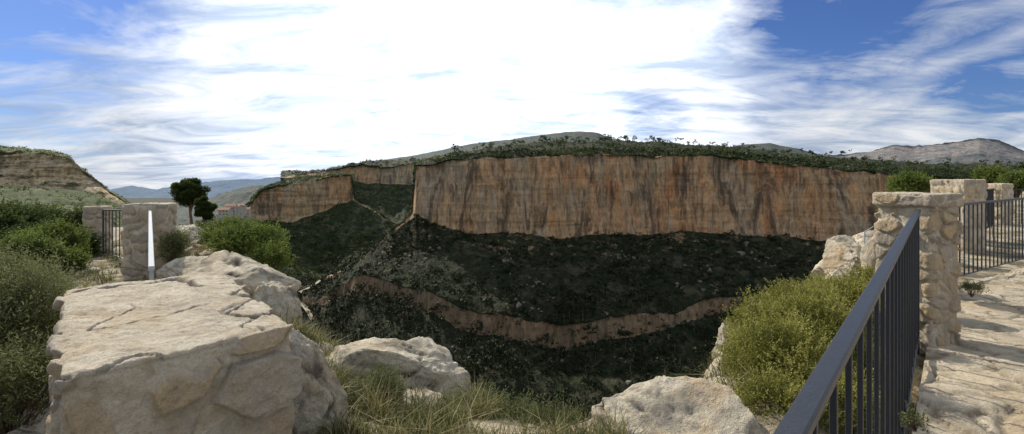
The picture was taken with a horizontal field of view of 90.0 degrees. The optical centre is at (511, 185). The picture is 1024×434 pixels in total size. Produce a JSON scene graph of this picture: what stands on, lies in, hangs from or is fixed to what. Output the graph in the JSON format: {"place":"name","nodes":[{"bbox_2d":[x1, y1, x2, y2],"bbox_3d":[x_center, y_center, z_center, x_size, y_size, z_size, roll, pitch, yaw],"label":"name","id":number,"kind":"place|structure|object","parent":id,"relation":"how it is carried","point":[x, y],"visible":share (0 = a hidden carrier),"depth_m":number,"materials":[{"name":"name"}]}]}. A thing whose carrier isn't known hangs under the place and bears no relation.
{"place":"outdoors","nodes":[
{"label":"outdoors","id":0,"kind":"place"},
{"bbox_2d":[0,146,131,226],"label":"bluff","id":1,"kind":"structure","parent":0,"point":[59,175],"depth_m":238.35,"materials":[{"name":"beige stone"}]},
{"bbox_2d":[0,145,129,224],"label":"bluff shrubs","id":2,"kind":"object","parent":1,"relation":"on","point":[40,152],"visible":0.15,"depth_m":234.46,"materials":[{"name":"green plant"}]},
{"bbox_2d":[125,198,179,225],"bbox_3d":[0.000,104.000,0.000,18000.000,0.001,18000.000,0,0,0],"label":"valley floor terrain","id":3,"kind":"structure","parent":0,"point":[148,200],"depth_m":3586.59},
{"bbox_2d":[298,249,772,423],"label":"valley trees","id":4,"kind":"object","parent":3,"relation":"on","point":[703,347],"visible":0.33,"depth_m":268.76,"materials":[{"name":"green plant"}]},
{"bbox_2d":[109,177,280,197],"bbox_3d":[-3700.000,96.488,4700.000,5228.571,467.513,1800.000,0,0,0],"label":"distant blue mountains","id":5,"kind":"structure","parent":0,"point":[216,187],"depth_m":4548.87,"materials":[{"name":"blue stone"}]},
{"bbox_2d":[176,185,263,225],"bbox_3d":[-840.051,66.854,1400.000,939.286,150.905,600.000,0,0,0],"label":"valley hill","id":6,"kind":"structure","parent":0,"point":[242,195],"depth_m":1315.91,"materials":[{"name":"stone"}]},
{"bbox_2d":[217,210,232,220],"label":"walls","id":7,"kind":"structure","parent":0,"point":[222,212],"depth_m":426.40,"materials":[{"name":"paint"}]},
{"bbox_2d":[217,207,233,209],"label":"roof","id":8,"kind":"structure","parent":7,"relation":"attached to","point":[223,208],"depth_m":428.26,"materials":[{"name":"tile"}]},
{"bbox_2d":[225,206,236,217],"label":"walls","id":9,"kind":"structure","parent":0,"point":[235,211],"depth_m":435.76,"materials":[{"name":"paint"}]},
{"bbox_2d":[233,207,243,219],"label":"walls","id":10,"kind":"structure","parent":0,"point":[240,210],"depth_m":444.63,"materials":[{"name":"paint"}]},
{"bbox_2d":[244,205,246,215],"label":"walls","id":11,"kind":"structure","parent":0,"point":[245,210],"depth_m":454.99,"materials":[{"name":"paint"}]},
{"bbox_2d":[243,209,250,219],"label":"walls","id":12,"kind":"structure","parent":0,"point":[247,216],"depth_m":459.70,"materials":[{"name":"paint"}]},
{"bbox_2d":[197,174,396,284],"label":"promontory cliff","id":13,"kind":"structure","parent":0,"point":[297,202],"depth_m":601.74,"materials":[{"name":"brown stone"}]},
{"bbox_2d":[195,173,397,285],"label":"promontory shrubs","id":14,"kind":"object","parent":13,"relation":"on","point":[298,228],"visible":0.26,"depth_m":590.39,"materials":[{"name":"green plant"}]},
{"bbox_2d":[270,225,389,281],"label":"riverbank trees","id":15,"kind":"object","parent":13,"relation":"on","point":[294,263],"visible":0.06,"depth_m":539.60,"materials":[{"name":"green plant"}]},
{"bbox_2d":[300,275,328,319],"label":"gravel road","id":16,"kind":"structure","parent":0,"point":[303,305],"depth_m":373.61,"materials":[{"name":"beige gravel"}]},
{"bbox_2d":[281,158,416,223],"bbox_3d":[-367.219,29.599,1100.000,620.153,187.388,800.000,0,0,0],"label":"side canyon cliff","id":17,"kind":"structure","parent":0,"point":[390,177],"depth_m":901.18,"materials":[{"name":"brown stone"}]},
{"bbox_2d":[280,157,425,221],"bbox_3d":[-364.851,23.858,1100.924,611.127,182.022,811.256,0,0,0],"label":"side canyon shrubs","id":18,"kind":"object","parent":17,"relation":"on","point":[349,164],"visible":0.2,"depth_m":961.22,"materials":[{"name":"green plant"}]},
{"bbox_2d":[374,131,622,160],"bbox_3d":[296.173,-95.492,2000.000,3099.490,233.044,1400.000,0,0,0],"label":"ridge hill","id":19,"kind":"structure","parent":0,"point":[571,135],"depth_m":1949.97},
{"bbox_2d":[0,191,1023,433],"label":"ground","id":20,"kind":"structure","parent":0,"point":[770,426],"depth_m":8.66,"materials":[{"name":"soil"}]},
{"bbox_2d":[6,419,41,433],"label":"boulder","id":21,"kind":"object","parent":20,"relation":"on","point":[27,429],"visible":0.28,"depth_m":2.94,"materials":[{"name":"stone"}]},
{"bbox_2d":[37,409,50,433],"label":"boulder","id":22,"kind":"object","parent":20,"relation":"on","point":[41,427],"visible":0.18,"depth_m":2.93,"materials":[{"name":"stone"}]},
{"bbox_2d":[0,215,99,274],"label":"mastic bush","id":23,"kind":"object","parent":20,"relation":"on","point":[71,243],"visible":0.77,"depth_m":8.34,"materials":[{"name":"green plant"}]},
{"bbox_2d":[0,226,100,433],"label":"olive bush","id":24,"kind":"object","parent":20,"relation":"on","point":[29,316],"visible":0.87,"depth_m":3.41,"materials":[{"name":"green plant"}]},
{"bbox_2d":[0,190,107,261],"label":"oak bush","id":25,"kind":"object","parent":20,"relation":"on","point":[13,218],"visible":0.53,"depth_m":10.66,"materials":[{"name":"green plant"}]},
{"bbox_2d":[54,267,100,277],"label":"boulder","id":26,"kind":"object","parent":20,"relation":"on","point":[84,271],"visible":0.12,"depth_m":8.49,"materials":[{"name":"stone"}]},
{"bbox_2d":[82,206,113,252],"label":"stone pillar","id":27,"kind":"structure","parent":20,"relation":"on","point":[92,217],"depth_m":11.03,"materials":[{"name":"beige stone"}]},
{"bbox_2d":[102,209,123,257],"bbox_3d":[-7.435,1.012,9.750,3.561,1.214,0.045,0,0,42],"label":"iron railing","id":28,"kind":"object","parent":20,"relation":"on","point":[112,210],"visible":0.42,"depth_m":10.29,"materials":[{"name":"black metal"}]},
{"bbox_2d":[120,202,176,279],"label":"stone pillar","id":29,"kind":"structure","parent":20,"relation":"on","point":[134,244],"depth_m":7.95,"materials":[{"name":"beige stone"}]},
{"bbox_2d":[148,210,154,279],"bbox_3d":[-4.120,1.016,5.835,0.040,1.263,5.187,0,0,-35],"label":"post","id":30,"kind":"object","parent":20,"relation":"on","point":[151,265],"visible":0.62,"depth_m":4.44,"materials":[{"name":"grey metal"}]},
{"bbox_2d":[154,226,191,262],"bbox_3d":[-5.587,1.021,8.484,0.557,0.804,1.650,0,0,-31],"label":"dry shrub","id":31,"kind":"object","parent":20,"relation":"on","point":[177,241],"visible":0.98,"depth_m":7.96,"materials":[{"name":"green plant"}]},
{"bbox_2d":[45,270,301,433],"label":"stone parapet","id":32,"kind":"structure","parent":20,"relation":"on","point":[202,353],"depth_m":2.16,"materials":[{"name":"beige stone"}]},
{"bbox_2d":[156,256,207,278],"bbox_3d":[-4.670,1.380,7.627,0.897,0.644,0.951,0,0,27],"label":"boulder","id":33,"kind":"object","parent":20,"relation":"on","point":[177,265],"visible":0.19,"depth_m":7.40,"materials":[{"name":"stone"}]},
{"bbox_2d":[168,177,210,224],"bbox_3d":[-25.201,1.520,39.921,2.672,4.393,2.602,0,0,33],"label":"pine tree","id":34,"kind":"object","parent":20,"relation":"on","point":[187,192],"visible":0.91,"depth_m":39.46,"materials":[{"name":"green plant"}]},
{"bbox_2d":[176,228,202,248],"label":"boulder","id":35,"kind":"object","parent":20,"relation":"on","point":[193,240],"visible":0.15,"depth_m":9.49,"materials":[{"name":"stone"}]},
{"bbox_2d":[182,224,204,238],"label":"boulder","id":36,"kind":"object","parent":20,"relation":"on","point":[192,227],"visible":0.24,"depth_m":10.86,"materials":[{"name":"stone"}]},
{"bbox_2d":[192,244,207,249],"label":"boulder","id":37,"kind":"object","parent":20,"relation":"on","point":[195,246],"visible":0.1,"depth_m":8.89,"materials":[{"name":"stone"}]},
{"bbox_2d":[193,195,217,225],"bbox_3d":[-22.721,2.132,38.025,1.508,2.838,1.689,0,0,0],"label":"pine tree","id":38,"kind":"object","parent":20,"relation":"on","point":[204,208],"visible":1,"depth_m":37.67,"materials":[{"name":"green plant"}]},
{"bbox_2d":[197,249,216,255],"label":"boulder","id":39,"kind":"object","parent":20,"relation":"on","point":[205,254],"visible":0.09,"depth_m":8.41,"materials":[{"name":"stone"}]},
{"bbox_2d":[190,212,295,271],"bbox_3d":[-4.622,1.030,8.802,1.413,1.124,3.169,0,0,-40],"label":"broom bush","id":40,"kind":"object","parent":20,"relation":"on","point":[245,237],"visible":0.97,"depth_m":8.21,"materials":[{"name":"green plant"}]},
{"bbox_2d":[189,250,300,295],"bbox_3d":[-3.256,1.400,6.341,1.488,1.092,1.294,0,0,19],"label":"limestone outcrop","id":41,"kind":"object","parent":20,"relation":"on","point":[252,275],"visible":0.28,"depth_m":6.09,"materials":[{"name":"beige stone"}]},
{"bbox_2d":[250,280,302,326],"bbox_3d":[-2.738,1.610,5.754,0.677,1.045,0.598,0,0,29],"label":"limestone outcrop","id":42,"kind":"object","parent":20,"relation":"on","point":[273,294],"visible":0.15,"depth_m":5.67,"materials":[{"name":"grey stone"}]},
{"bbox_2d":[289,328,348,433],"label":"limestone outcrop","id":43,"kind":"object","parent":20,"relation":"on","point":[322,389],"visible":0.53,"depth_m":2.91,"materials":[{"name":"grey stone"}]},
{"bbox_2d":[318,341,333,353],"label":"boulder","id":44,"kind":"object","parent":20,"relation":"on","point":[325,343],"visible":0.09,"depth_m":5.00,"materials":[{"name":"stone"}]},
{"bbox_2d":[327,336,470,405],"bbox_3d":[-1.071,1.820,4.514,1.041,0.926,1.166,0,0,43],"label":"boulder","id":45,"kind":"object","parent":20,"relation":"on","point":[428,360],"visible":0.48,"depth_m":4.38,"materials":[{"name":"stone"}]},
{"bbox_2d":[403,388,443,409],"bbox_3d":[-0.733,1.803,3.984,0.408,0.389,0.368,0,0,-21],"label":"boulder","id":46,"kind":"object","parent":20,"relation":"on","point":[426,392],"visible":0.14,"depth_m":4.01,"materials":[{"name":"stone"}]},
{"bbox_2d":[336,353,588,432],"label":"grass","id":47,"kind":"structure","parent":20,"relation":"on","point":[502,411],"depth_m":3.81,"materials":[{"name":"green plant"}]},
{"bbox_2d":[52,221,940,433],"bbox_3d":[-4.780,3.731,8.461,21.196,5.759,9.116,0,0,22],"label":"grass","id":48,"kind":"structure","parent":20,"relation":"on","point":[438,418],"depth_m":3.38,"materials":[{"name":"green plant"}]},
{"bbox_2d":[569,375,762,433],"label":"limestone outcrop","id":49,"kind":"object","parent":20,"relation":"on","point":[681,405],"visible":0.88,"depth_m":3.00,"materials":[{"name":"beige stone"}]},
{"bbox_2d":[704,350,727,378],"bbox_3d":[1.876,1.719,4.585,0.308,0.461,0.463,0,0,33],"label":"boulder","id":50,"kind":"object","parent":20,"relation":"on","point":[714,364],"visible":0.19,"depth_m":4.55,"materials":[{"name":"stone"}]},
{"bbox_2d":[711,319,734,361],"bbox_3d":[2.214,1.729,5.189,0.334,0.736,0.313,0,0,0],"label":"boulder","id":51,"kind":"object","parent":20,"relation":"on","point":[722,336],"visible":0.22,"depth_m":5.14,"materials":[{"name":"stone"}]},
{"bbox_2d":[709,376,745,390],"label":"limestone outcrop","id":52,"kind":"object","parent":20,"relation":"on","point":[726,381],"visible":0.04,"depth_m":3.87,"materials":[{"name":"beige stone"}]},
{"bbox_2d":[709,274,915,433],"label":"juniper bush","id":53,"kind":"object","parent":20,"relation":"on","point":[788,334],"visible":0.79,"depth_m":3.68,"materials":[{"name":"green plant"}]},
{"bbox_2d":[810,259,825,277],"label":"boulder","id":54,"kind":"object","parent":20,"relation":"on","point":[818,268],"visible":0.3,"depth_m":8.76,"materials":[{"name":"stone"}]},
{"bbox_2d":[825,268,843,281],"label":"boulder","id":55,"kind":"object","parent":20,"relation":"on","point":[840,271],"visible":0.1,"depth_m":7.39,"materials":[{"name":"stone"}]},
{"bbox_2d":[820,235,861,273],"bbox_3d":[5.364,1.226,8.202,0.782,0.844,0.658,0,0,-36],"label":"limestone outcrop","id":56,"kind":"object","parent":20,"relation":"on","point":[841,252],"visible":0.53,"depth_m":8.12,"materials":[{"name":"beige stone"}]},
{"bbox_2d":[796,258,916,398],"bbox_3d":[3.363,1.398,5.253,1.253,1.066,3.482,0,0,37],"label":"rosemary bush","id":57,"kind":"object","parent":20,"relation":"on","point":[855,284],"visible":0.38,"depth_m":5.46,"materials":[{"name":"green plant"}]},
{"bbox_2d":[852,230,875,246],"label":"limestone outcrop","id":58,"kind":"object","parent":20,"relation":"on","point":[859,237],"visible":0.15,"depth_m":9.00,"materials":[{"name":"beige stone"}]},
{"bbox_2d":[860,234,877,271],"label":"boulder","id":59,"kind":"object","parent":20,"relation":"on","point":[868,253],"visible":0.19,"depth_m":7.40,"materials":[{"name":"stone"}]},
{"bbox_2d":[875,168,936,211],"bbox_3d":[9.789,0.221,12.486,1.321,1.438,5.058,0,0,38],"label":"terrace shrub","id":60,"kind":"object","parent":20,"relation":"on","point":[908,181],"visible":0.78,"depth_m":13.75,"materials":[{"name":"green plant"}]},
{"bbox_2d":[872,192,964,356],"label":"stone pillar","id":61,"kind":"structure","parent":20,"relation":"on","point":[940,264],"depth_m":4.77,"materials":[{"name":"beige stone"}]},
{"bbox_2d":[930,179,988,253],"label":"stone pillar","id":62,"kind":"structure","parent":20,"relation":"on","point":[971,190],"depth_m":11.66,"materials":[{"name":"beige stone"}]},
{"bbox_2d":[986,188,993,228],"bbox_3d":[13.024,0.752,14.100,5.572,1.335,0.050,0,0,-43],"label":"iron railing","id":63,"kind":"object","parent":20,"relation":"on","point":[990,192],"visible":0.33,"depth_m":15.14,"materials":[{"name":"black metal"}]},
{"bbox_2d":[970,164,1023,197],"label":"garden shrub","id":64,"kind":"object","parent":20,"relation":"on","point":[988,173],"visible":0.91,"depth_m":18.48,"materials":[{"name":"green plant"}]},
{"bbox_2d":[986,183,1014,224],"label":"stone pillar","id":65,"kind":"structure","parent":20,"relation":"on","point":[1003,190],"depth_m":15.76,"materials":[{"name":"beige stone"}]},
{"bbox_2d":[1013,189,1023,223],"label":"iron railing","id":66,"kind":"object","parent":20,"relation":"on","point":[1021,201],"visible":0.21,"depth_m":16.10,"materials":[{"name":"black metal"}]},
{"bbox_2d":[0,0,1023,188],"label":"sky","id":67,"kind":"structure","parent":0,"point":[152,94],"materials":[{"name":"blue"}]},
{"bbox_2d":[298,140,1014,424],"bbox_3d":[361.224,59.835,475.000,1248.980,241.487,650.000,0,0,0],"label":"gorge cliff","id":68,"kind":"structure","parent":0,"point":[565,196],"depth_m":326.73,"materials":[{"name":"brown stone"}]},
{"bbox_2d":[351,270,810,412],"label":"ledge shrubs","id":69,"kind":"object","parent":68,"relation":"on","point":[584,337],"visible":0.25,"depth_m":273.76,"materials":[{"name":"green plant"}]},
{"bbox_2d":[333,160,897,384],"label":"scree rocks","id":70,"kind":"object","parent":68,"relation":"on","point":[627,382],"visible":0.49,"depth_m":305.66,"materials":[{"name":"grey stone"}]},
{"bbox_2d":[297,146,1023,418],"bbox_3d":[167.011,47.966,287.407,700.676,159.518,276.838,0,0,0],"label":"hillside shrubs","id":71,"kind":"object","parent":68,"relation":"on","point":[603,149],"visible":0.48,"depth_m":313.33,"materials":[{"name":"plant"}]},
{"bbox_2d":[413,139,1021,183],"bbox_3d":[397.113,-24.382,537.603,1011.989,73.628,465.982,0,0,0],"label":"plateau scrub","id":72,"kind":"object","parent":68,"relation":"on","point":[736,150],"visible":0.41,"depth_m":399.07,"materials":[{"name":"green plant"}]},
{"bbox_2d":[451,134,1023,171],"bbox_3d":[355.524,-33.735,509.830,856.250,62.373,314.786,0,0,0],"label":"plateau pine trees","id":73,"kind":"object","parent":68,"relation":"on","point":[625,137],"visible":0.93,"depth_m":469.54,"materials":[{"name":"green plant"}]},
{"bbox_2d":[736,143,861,159],"bbox_3d":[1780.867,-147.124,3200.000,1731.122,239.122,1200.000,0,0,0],"label":"mesa hill","id":74,"kind":"structure","parent":0,"point":[768,146],"depth_m":3153.11,"materials":[{"name":"green plant"}]},
{"bbox_2d":[825,138,1023,165],"bbox_3d":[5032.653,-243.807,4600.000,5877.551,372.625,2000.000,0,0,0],"label":"mountain range","id":75,"kind":"structure","parent":0,"point":[968,151],"depth_m":4318.21,"materials":[{"name":"grey stone"}]},
{"bbox_2d":[912,268,1023,433],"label":"stone terrace floor","id":76,"kind":"structure","parent":0,"point":[972,382],"depth_m":4.13,"materials":[{"name":"beige stone"}]},
{"bbox_2d":[773,210,920,433],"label":"iron railing","id":77,"kind":"object","parent":76,"relation":"on","point":[897,272],"visible":0.98,"depth_m":1.94,"materials":[{"name":"black metal"}]},
{"bbox_2d":[898,279,991,431],"bbox_3d":[4.025,1.283,4.716,5.694,0.315,0.387,0,0,-44],"label":"terrace weed","id":78,"kind":"object","parent":76,"relation":"on","point":[974,286],"visible":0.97,"depth_m":2.72,"materials":[{"name":"green plant"}]},
{"bbox_2d":[956,197,1023,278],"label":"iron railing","id":79,"kind":"object","parent":76,"relation":"on","point":[993,202],"visible":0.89,"depth_m":8.37,"materials":[{"name":"black metal"}]}
]}

